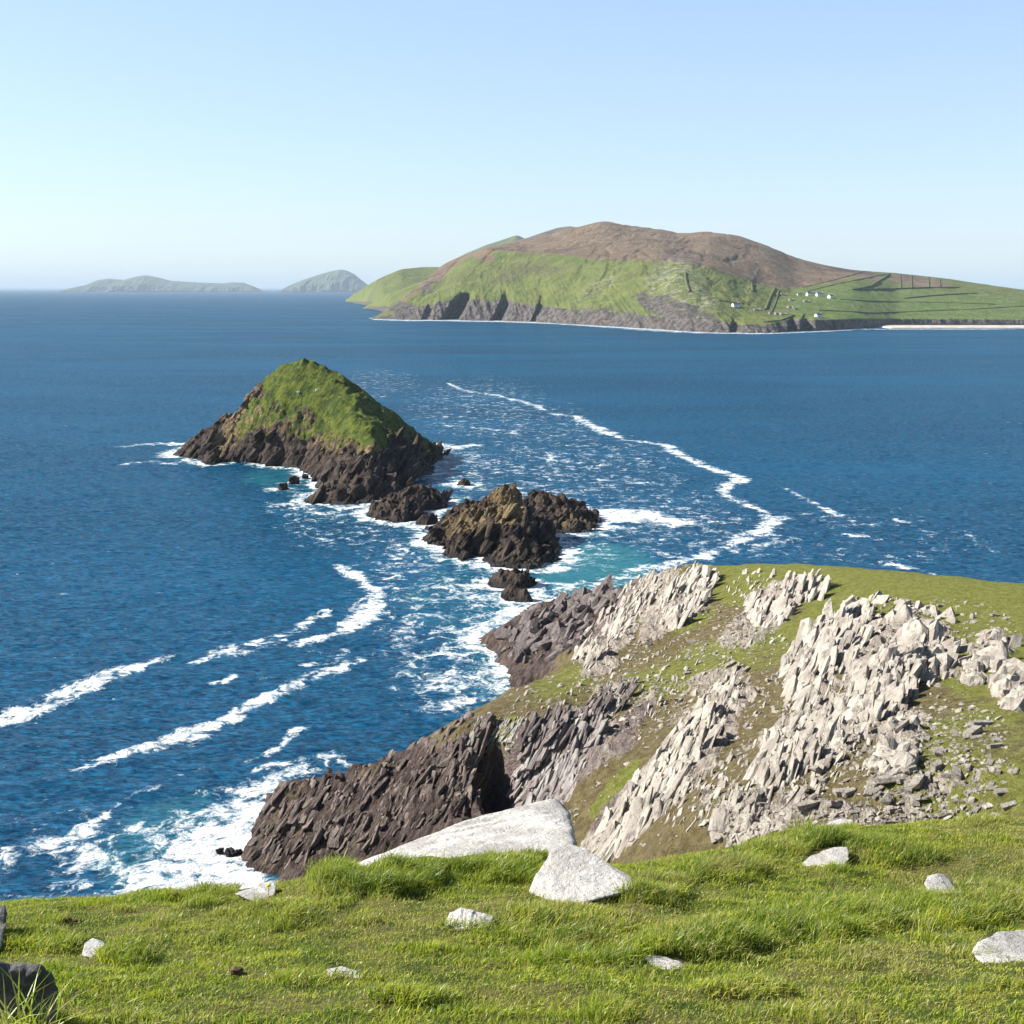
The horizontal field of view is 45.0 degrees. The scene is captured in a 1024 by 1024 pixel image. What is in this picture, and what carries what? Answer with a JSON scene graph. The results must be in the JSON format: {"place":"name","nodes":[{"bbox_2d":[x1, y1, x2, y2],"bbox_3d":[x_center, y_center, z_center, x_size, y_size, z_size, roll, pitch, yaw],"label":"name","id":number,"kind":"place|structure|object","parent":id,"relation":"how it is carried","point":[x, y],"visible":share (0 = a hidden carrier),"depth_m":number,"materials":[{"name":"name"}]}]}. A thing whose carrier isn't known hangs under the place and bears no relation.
{"place":"outdoors","nodes":[
{"label":"outdoors","id":0,"kind":"place"},
{"bbox_2d":[57,275,263,291],"bbox_3d":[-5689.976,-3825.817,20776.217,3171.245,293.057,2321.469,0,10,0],"label":"distant island","id":1,"kind":"structure","parent":0,"point":[145,283],"depth_m":19979.84,"materials":[{"name":"stone"}]},
{"bbox_2d":[277,270,367,291],"bbox_3d":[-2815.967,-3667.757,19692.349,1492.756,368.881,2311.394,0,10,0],"label":"distant island","id":2,"kind":"structure","parent":0,"point":[340,281],"depth_m":18922.65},
{"bbox_2d":[0,288,1023,900],"bbox_3d":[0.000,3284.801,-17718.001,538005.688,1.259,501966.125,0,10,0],"label":"sea","id":3,"kind":"structure","parent":0,"point":[198,660],"depth_m":388.80,"materials":[{"name":"liquid"}]},
{"bbox_2d":[201,450,223,464],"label":"skerry","id":4,"kind":"structure","parent":3,"relation":"in","point":[212,457],"depth_m":500.55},
{"bbox_2d":[215,847,223,854],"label":"skerry","id":5,"kind":"structure","parent":3,"relation":"in","point":[219,851],"depth_m":155.27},
{"bbox_2d":[224,847,234,857],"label":"skerry","id":6,"kind":"structure","parent":3,"relation":"in","point":[228,852],"depth_m":154.44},
{"bbox_2d":[233,849,242,855],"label":"skerry","id":7,"kind":"structure","parent":3,"relation":"in","point":[237,852],"depth_m":154.75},
{"bbox_2d":[278,483,288,489],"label":"skerry","id":8,"kind":"structure","parent":3,"relation":"in","point":[282,486],"depth_m":434.17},
{"bbox_2d":[288,476,299,484],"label":"skerry","id":9,"kind":"structure","parent":3,"relation":"in","point":[293,479],"depth_m":446.80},
{"bbox_2d":[173,358,451,504],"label":"sea stack","id":10,"kind":"object","parent":3,"relation":"in","point":[338,438],"visible":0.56,"depth_m":490.96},
{"bbox_2d":[366,484,453,522],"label":"skerry","id":11,"kind":"structure","parent":3,"relation":"in","point":[412,503],"depth_m":386.51,"materials":[{"name":"stone"}]},
{"bbox_2d":[415,513,438,524],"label":"skerry","id":12,"kind":"structure","parent":3,"relation":"in","point":[429,519],"depth_m":371.08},
{"bbox_2d":[457,478,470,485],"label":"skerry","id":13,"kind":"structure","parent":3,"relation":"in","point":[464,482],"depth_m":444.90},
{"bbox_2d":[421,482,562,569],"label":"sea stack","id":14,"kind":"object","parent":3,"relation":"in","point":[502,526],"visible":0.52,"depth_m":335.02,"materials":[{"name":"stone"}]},
{"bbox_2d":[487,567,537,588],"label":"skerry","id":15,"kind":"structure","parent":3,"relation":"in","point":[501,578],"depth_m":293.64,"materials":[{"name":"stone"}]},
{"bbox_2d":[500,584,532,601],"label":"skerry","id":16,"kind":"structure","parent":3,"relation":"in","point":[510,592],"depth_m":281.28,"materials":[{"name":"stone"}]},
{"bbox_2d":[523,489,601,533],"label":"skerry","id":17,"kind":"structure","parent":3,"relation":"in","point":[571,515],"depth_m":372.16,"materials":[{"name":"stone"}]},
{"bbox_2d":[0,807,1023,1023],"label":"ground","id":18,"kind":"structure","parent":0,"point":[674,956],"depth_m":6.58,"materials":[{"name":"plant"}]},
{"bbox_2d":[0,905,6,949],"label":"boulder","id":19,"kind":"object","parent":18,"relation":"on","point":[3,913],"visible":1,"depth_m":7.05,"materials":[{"name":"grey stone"}]},
{"bbox_2d":[0,961,57,1023],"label":"boulder","id":20,"kind":"object","parent":18,"relation":"on","point":[26,978],"visible":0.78,"depth_m":4.78,"materials":[{"name":"grey stone"}]},
{"bbox_2d":[0,961,106,1023],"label":"grass tuft","id":21,"kind":"object","parent":18,"relation":"on","point":[20,1020],"visible":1,"depth_m":4.29,"materials":[{"name":"plant"}]},
{"bbox_2d":[82,938,103,957],"bbox_3d":[-2.297,2.472,6.845,0.126,0.240,0.440,-3,11,-15],"label":"stone","id":22,"kind":"object","parent":18,"relation":"on","point":[90,945],"visible":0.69,"depth_m":6.81,"materials":[{"name":"stone"}]},
{"bbox_2d":[230,966,243,975],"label":"peat clod","id":23,"kind":"object","parent":18,"relation":"on","point":[238,970],"visible":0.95,"depth_m":5.99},
{"bbox_2d":[235,883,276,901],"bbox_3d":[-1.739,2.674,8.470,0.270,0.226,0.368,0,10,0],"label":"stone","id":24,"kind":"object","parent":18,"relation":"on","point":[251,893],"visible":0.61,"depth_m":8.42,"materials":[{"name":"stone"}]},
{"bbox_2d":[300,852,347,877],"bbox_3d":[-1.328,2.533,8.915,0.447,0.172,0.293,0,10,0],"label":"grass tuft","id":25,"kind":"object","parent":18,"relation":"on","point":[330,859],"visible":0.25,"depth_m":8.91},
{"bbox_2d":[324,966,361,977],"bbox_3d":[-0.866,2.353,6.128,0.210,0.237,0.401,-5,12,-27],"label":"stone","id":26,"kind":"object","parent":18,"relation":"on","point":[341,967],"visible":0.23,"depth_m":6.15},
{"bbox_2d":[358,799,576,865],"bbox_3d":[-0.501,3.715,12.392,2.264,1.497,2.455,0,10,0],"label":"rock slab","id":27,"kind":"object","parent":18,"relation":"on","point":[545,824],"visible":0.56,"depth_m":12.06,"materials":[{"name":"stone"}]},
{"bbox_2d":[446,907,493,928],"bbox_3d":[-0.257,2.532,7.379,0.300,0.247,0.469,0,10,0],"label":"rock","id":28,"kind":"object","parent":18,"relation":"on","point":[461,912],"visible":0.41,"depth_m":7.41,"materials":[{"name":"stone"}]},
{"bbox_2d":[529,843,635,903],"bbox_3d":[0.490,2.788,8.881,0.799,0.651,1.286,0,10,0],"label":"boulder","id":29,"kind":"object","parent":18,"relation":"on","point":[566,871],"visible":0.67,"depth_m":8.60,"materials":[{"name":"stone"}]},
{"bbox_2d":[645,954,683,969],"bbox_3d":[0.822,2.519,6.722,0.220,0.302,0.537,0,10,0],"label":"stone","id":30,"kind":"object","parent":18,"relation":"on","point":[665,961],"visible":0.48,"depth_m":6.61,"materials":[{"name":"stone"}]},
{"bbox_2d":[774,811,831,829],"bbox_3d":[2.804,3.007,11.954,0.467,0.235,0.403,9,14,41],"label":"grass tuft","id":31,"kind":"object","parent":18,"relation":"on","point":[797,825],"visible":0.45,"depth_m":11.95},
{"bbox_2d":[802,847,848,868],"bbox_3d":[2.675,3.065,10.460,0.336,0.373,0.849,7,12,33],"label":"rock","id":32,"kind":"object","parent":18,"relation":"on","point":[823,856],"visible":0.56,"depth_m":10.41,"materials":[{"name":"stone"}]},
{"bbox_2d":[822,819,853,825],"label":"rock","id":33,"kind":"object","parent":18,"relation":"on","point":[838,821],"visible":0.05,"depth_m":16.94,"materials":[{"name":"stone"}]},
{"bbox_2d":[907,907,944,940],"bbox_3d":[2.512,2.506,7.466,0.239,0.218,0.332,9,14,41],"label":"grass tuft","id":34,"kind":"object","parent":18,"relation":"on","point":[929,931],"visible":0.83,"depth_m":7.48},
{"bbox_2d":[924,873,955,891],"bbox_3d":[3.185,2.879,9.179,0.214,0.351,0.765,6,12,28],"label":"rock","id":35,"kind":"object","parent":18,"relation":"on","point":[935,880],"visible":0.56,"depth_m":9.11,"materials":[{"name":"stone"}]},
{"bbox_2d":[972,930,1023,962],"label":"boulder","id":36,"kind":"object","parent":18,"relation":"on","point":[1009,943],"visible":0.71,"depth_m":7.03,"materials":[{"name":"stone"}]},
{"bbox_2d":[0,0,1023,287],"label":"sky","id":37,"kind":"structure","parent":0,"point":[256,143],"materials":[{"name":"blue"}]},
{"bbox_2d":[240,563,1023,882],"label":"headland","id":38,"kind":"structure","parent":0,"point":[590,803],"depth_m":149.79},
{"bbox_2d":[248,710,496,869],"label":"rock outcrop","id":39,"kind":"object","parent":38,"relation":"on","point":[335,836],"visible":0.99,"depth_m":150.86,"materials":[{"name":"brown stone"}]},
{"bbox_2d":[457,712,523,790],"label":"rock outcrop","id":40,"kind":"object","parent":38,"relation":"on","point":[513,726],"visible":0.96,"depth_m":151.88,"materials":[{"name":"grey stone"}]},
{"bbox_2d":[506,710,608,808],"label":"rock outcrop","id":41,"kind":"object","parent":38,"relation":"on","point":[561,776],"visible":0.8,"depth_m":145.62,"materials":[{"name":"grey stone"}]},
{"bbox_2d":[494,573,621,664],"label":"rock outcrop","id":42,"kind":"object","parent":38,"relation":"on","point":[584,602],"visible":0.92,"depth_m":237.83,"materials":[{"name":"stone"}]},
{"bbox_2d":[518,674,640,755],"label":"rock outcrop","id":43,"kind":"object","parent":38,"relation":"on","point":[604,701],"visible":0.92,"depth_m":150.31,"materials":[{"name":"stone"}]},
{"bbox_2d":[571,569,662,669],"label":"rock outcrop","id":44,"kind":"object","parent":38,"relation":"on","point":[623,620],"visible":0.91,"depth_m":218.36,"materials":[{"name":"stone"}]},
{"bbox_2d":[591,662,742,862],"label":"rock outcrop","id":45,"kind":"object","parent":38,"relation":"on","point":[647,805],"visible":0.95,"depth_m":124.62,"materials":[{"name":"stone"}]},
{"bbox_2d":[651,560,719,630],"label":"rock outcrop","id":46,"kind":"object","parent":38,"relation":"on","point":[704,581],"visible":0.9,"depth_m":213.49,"materials":[{"name":"stone"}]},
{"bbox_2d":[700,789,713,795],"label":"loose stone","id":47,"kind":"object","parent":38,"relation":"on","point":[704,792],"visible":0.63,"depth_m":109.81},
{"bbox_2d":[494,629,938,832],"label":"rock splinters","id":48,"kind":"object","parent":38,"relation":"on","point":[732,793],"visible":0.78,"depth_m":113.96,"materials":[{"name":"stone"}]},
{"bbox_2d":[724,660,735,667],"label":"loose stone","id":49,"kind":"object","parent":38,"relation":"on","point":[729,664],"visible":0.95,"depth_m":160.19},
{"bbox_2d":[733,678,740,686],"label":"loose stone","id":50,"kind":"object","parent":38,"relation":"on","point":[737,682],"visible":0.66,"depth_m":149.52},
{"bbox_2d":[708,803,774,847],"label":"rock outcrop","id":51,"kind":"object","parent":38,"relation":"on","point":[748,822],"visible":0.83,"depth_m":99.24,"materials":[{"name":"stone"}]},
{"bbox_2d":[488,598,1021,846],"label":"scree","id":52,"kind":"structure","parent":38,"relation":"on","point":[943,806],"depth_m":104.59,"materials":[{"name":"stone"}]},
{"bbox_2d":[723,568,796,597],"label":"rock outcrop","id":53,"kind":"object","parent":38,"relation":"on","point":[744,571],"visible":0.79,"depth_m":208.03,"materials":[{"name":"stone"}]},
{"bbox_2d":[743,568,831,627],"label":"rock outcrop","id":54,"kind":"object","parent":38,"relation":"on","point":[793,587],"visible":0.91,"depth_m":188.17,"materials":[{"name":"stone"}]},
{"bbox_2d":[743,689,845,790],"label":"rock outcrop","id":55,"kind":"object","parent":38,"relation":"on","point":[809,751],"visible":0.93,"depth_m":106.21,"materials":[{"name":"stone"}]},
{"bbox_2d":[793,799,819,811],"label":"loose stone","id":56,"kind":"object","parent":38,"relation":"on","point":[803,805],"visible":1,"depth_m":96.21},
{"bbox_2d":[808,793,817,799],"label":"loose stone","id":57,"kind":"object","parent":38,"relation":"on","point":[813,796],"visible":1,"depth_m":96.88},
{"bbox_2d":[808,765,823,772],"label":"loose stone","id":58,"kind":"object","parent":38,"relation":"on","point":[816,768],"visible":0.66,"depth_m":101.20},
{"bbox_2d":[818,776,824,784],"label":"loose stone","id":59,"kind":"object","parent":38,"relation":"on","point":[821,780],"visible":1,"depth_m":99.45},
{"bbox_2d":[778,597,881,709],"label":"rock outcrop","id":60,"kind":"object","parent":38,"relation":"on","point":[841,636],"visible":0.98,"depth_m":145.74,"materials":[{"name":"stone"}]},
{"bbox_2d":[826,800,842,806],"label":"loose stone","id":61,"kind":"object","parent":38,"relation":"on","point":[833,803],"visible":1,"depth_m":95.45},
{"bbox_2d":[832,788,854,796],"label":"loose stone","id":62,"kind":"object","parent":38,"relation":"on","point":[837,792],"visible":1,"depth_m":96.97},
{"bbox_2d":[841,787,856,797],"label":"loose stone","id":63,"kind":"object","parent":38,"relation":"on","point":[847,793],"visible":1,"depth_m":96.61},
{"bbox_2d":[863,777,875,796],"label":"loose stone","id":64,"kind":"object","parent":38,"relation":"on","point":[870,785],"visible":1,"depth_m":95.54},
{"bbox_2d":[825,656,919,743],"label":"rock outcrop","id":65,"kind":"object","parent":38,"relation":"on","point":[891,696],"visible":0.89,"depth_m":118.79,"materials":[{"name":"stone"}]},
{"bbox_2d":[871,787,880,793],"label":"loose stone","id":66,"kind":"object","parent":38,"relation":"on","point":[874,790],"visible":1,"depth_m":95.05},
{"bbox_2d":[881,793,893,804],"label":"loose stone","id":67,"kind":"object","parent":38,"relation":"on","point":[886,798],"visible":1,"depth_m":93.61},
{"bbox_2d":[885,818,899,823],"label":"loose stone","id":68,"kind":"object","parent":38,"relation":"on","point":[892,821],"visible":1,"depth_m":92.26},
{"bbox_2d":[865,714,920,775],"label":"rock outcrop","id":69,"kind":"object","parent":38,"relation":"on","point":[907,756],"visible":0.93,"depth_m":98.67,"materials":[{"name":"stone"}]},
{"bbox_2d":[878,773,907,783],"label":"loose stone","id":70,"kind":"object","parent":38,"relation":"on","point":[884,779],"visible":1,"depth_m":95.31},
{"bbox_2d":[840,590,957,627],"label":"rock outcrop","id":71,"kind":"object","parent":38,"relation":"on","point":[905,609],"visible":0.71,"depth_m":162.55,"materials":[{"name":"stone"}]},
{"bbox_2d":[894,778,905,783],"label":"loose stone","id":72,"kind":"object","parent":38,"relation":"on","point":[900,781],"visible":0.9,"depth_m":95.06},
{"bbox_2d":[904,780,911,794],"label":"loose stone","id":73,"kind":"object","parent":38,"relation":"on","point":[907,790],"visible":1,"depth_m":93.72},
{"bbox_2d":[905,765,917,773],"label":"loose stone","id":74,"kind":"object","parent":38,"relation":"on","point":[910,769],"visible":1,"depth_m":95.35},
{"bbox_2d":[866,619,960,697],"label":"rock outcrop","id":75,"kind":"object","parent":38,"relation":"on","point":[935,657],"visible":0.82,"depth_m":128.21,"materials":[{"name":"stone"}]},
{"bbox_2d":[911,794,919,805],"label":"loose stone","id":76,"kind":"object","parent":38,"relation":"on","point":[914,802],"visible":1,"depth_m":92.41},
{"bbox_2d":[912,741,919,748],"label":"loose stone","id":77,"kind":"object","parent":38,"relation":"on","point":[916,745],"visible":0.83,"depth_m":100.22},
{"bbox_2d":[908,774,924,789],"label":"loose stone","id":78,"kind":"object","parent":38,"relation":"on","point":[916,782],"visible":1,"depth_m":93.84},
{"bbox_2d":[914,793,922,800],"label":"loose stone","id":79,"kind":"object","parent":38,"relation":"on","point":[918,796],"visible":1,"depth_m":92.51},
{"bbox_2d":[924,771,930,781],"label":"loose stone","id":80,"kind":"object","parent":38,"relation":"on","point":[927,777],"visible":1,"depth_m":94.54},
{"bbox_2d":[930,760,942,770],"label":"loose stone","id":81,"kind":"object","parent":38,"relation":"on","point":[936,765],"visible":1,"depth_m":95.30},
{"bbox_2d":[931,746,944,750],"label":"loose stone","id":82,"kind":"object","parent":38,"relation":"on","point":[941,748],"visible":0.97,"depth_m":98.48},
{"bbox_2d":[933,751,944,755],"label":"loose stone","id":83,"kind":"object","parent":38,"relation":"on","point":[935,753],"visible":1,"depth_m":97.30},
{"bbox_2d":[936,812,950,816],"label":"loose stone","id":84,"kind":"object","parent":38,"relation":"on","point":[942,814],"visible":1,"depth_m":90.67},
{"bbox_2d":[940,773,950,777],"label":"loose stone","id":85,"kind":"object","parent":38,"relation":"on","point":[945,775],"visible":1,"depth_m":94.01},
{"bbox_2d":[951,764,960,779],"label":"loose stone","id":86,"kind":"object","parent":38,"relation":"on","point":[956,772],"visible":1,"depth_m":93.78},
{"bbox_2d":[957,655,972,663],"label":"loose stone","id":87,"kind":"object","parent":38,"relation":"on","point":[960,659],"visible":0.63,"depth_m":127.89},
{"bbox_2d":[965,763,972,771],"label":"loose stone","id":88,"kind":"object","parent":38,"relation":"on","point":[969,766],"visible":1,"depth_m":93.86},
{"bbox_2d":[963,725,982,736],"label":"loose stone","id":89,"kind":"object","parent":38,"relation":"on","point":[973,730],"visible":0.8,"depth_m":101.92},
{"bbox_2d":[970,735,982,739],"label":"loose stone","id":90,"kind":"object","parent":38,"relation":"on","point":[973,737],"visible":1,"depth_m":100.59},
{"bbox_2d":[972,804,980,812],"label":"loose stone","id":91,"kind":"object","parent":38,"relation":"on","point":[977,808],"visible":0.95,"depth_m":89.36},
{"bbox_2d":[967,720,994,726],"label":"loose stone","id":92,"kind":"object","parent":38,"relation":"on","point":[971,723],"visible":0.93,"depth_m":103.91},
{"bbox_2d":[985,758,993,765],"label":"loose stone","id":93,"kind":"object","parent":38,"relation":"on","point":[990,761],"visible":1,"depth_m":94.31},
{"bbox_2d":[985,780,994,790],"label":"loose stone","id":94,"kind":"object","parent":38,"relation":"on","point":[990,784],"visible":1,"depth_m":90.99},
{"bbox_2d":[958,627,1022,685],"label":"rock outcrop","id":95,"kind":"object","parent":38,"relation":"on","point":[993,656],"visible":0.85,"depth_m":126.76,"materials":[{"name":"stone"}]},
{"bbox_2d":[986,743,1002,748],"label":"loose stone","id":96,"kind":"object","parent":38,"relation":"on","point":[993,746],"visible":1,"depth_m":97.20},
{"bbox_2d":[994,788,1007,795],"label":"loose stone","id":97,"kind":"object","parent":38,"relation":"on","point":[999,791],"visible":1,"depth_m":89.52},
{"bbox_2d":[988,657,1023,711],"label":"rock outcrop","id":98,"kind":"object","parent":38,"relation":"on","point":[1006,685],"visible":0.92,"depth_m":113.50,"materials":[{"name":"stone"}]},
{"bbox_2d":[1000,800,1017,809],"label":"loose stone","id":99,"kind":"object","parent":38,"relation":"on","point":[1007,805],"visible":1,"depth_m":87.51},
{"bbox_2d":[1012,767,1018,774],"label":"loose stone","id":100,"kind":"object","parent":38,"relation":"on","point":[1015,770],"visible":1,"depth_m":91.60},
{"bbox_2d":[346,221,1023,332],"bbox_3d":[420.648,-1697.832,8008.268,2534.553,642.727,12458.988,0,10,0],"label":"island","id":101,"kind":"structure","parent":0,"point":[606,273],"depth_m":2677.87,"materials":[{"name":"plant"}]},
{"bbox_2d":[684,272,690,290],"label":"field bank","id":102,"kind":"structure","parent":101,"relation":"on","point":[686,281],"depth_m":2313.42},
{"bbox_2d":[716,299,763,306],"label":"field bank","id":103,"kind":"structure","parent":101,"relation":"on","point":[740,303],"depth_m":2187.88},
{"bbox_2d":[764,287,775,308],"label":"field bank","id":104,"kind":"structure","parent":101,"relation":"on","point":[769,298],"depth_m":2322.85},
{"bbox_2d":[763,315,794,322],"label":"field bank","id":105,"kind":"structure","parent":101,"relation":"on","point":[787,317],"depth_m":1996.64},
{"bbox_2d":[814,312,822,317],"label":"cottage","id":106,"kind":"structure","parent":101,"relation":"on","point":[820,314],"depth_m":2086.25,"materials":[{"name":"paint"}]},
{"bbox_2d":[802,271,864,287],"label":"field bank","id":107,"kind":"structure","parent":101,"relation":"on","point":[835,279],"depth_m":2768.71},
{"bbox_2d":[806,273,887,291],"bbox_3d":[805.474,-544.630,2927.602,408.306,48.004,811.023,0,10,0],"label":"field bank","id":108,"kind":"structure","parent":101,"relation":"on","point":[848,281],"depth_m":2740.95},
{"bbox_2d":[852,273,889,289],"bbox_3d":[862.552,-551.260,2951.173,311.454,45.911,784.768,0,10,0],"label":"field bank","id":109,"kind":"structure","parent":101,"relation":"on","point":[876,282],"depth_m":2751.46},
{"bbox_2d":[861,287,959,289],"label":"field bank","id":110,"kind":"structure","parent":101,"relation":"on","point":[906,288],"depth_m":2833.35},
{"bbox_2d":[819,306,1021,312],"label":"field bank","id":111,"kind":"structure","parent":101,"relation":"on","point":[914,311],"depth_m":2465.59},
{"bbox_2d":[841,299,1002,304],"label":"field bank","id":112,"kind":"structure","parent":101,"relation":"on","point":[929,302],"depth_m":2604.23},
{"bbox_2d":[904,293,977,298],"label":"field bank","id":113,"kind":"structure","parent":101,"relation":"on","point":[939,295],"depth_m":2748.12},
{"bbox_2d":[878,324,1023,328],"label":"beach","id":114,"kind":"structure","parent":0,"point":[955,326],"depth_m":2213.32,"materials":[{"name":"sand"}]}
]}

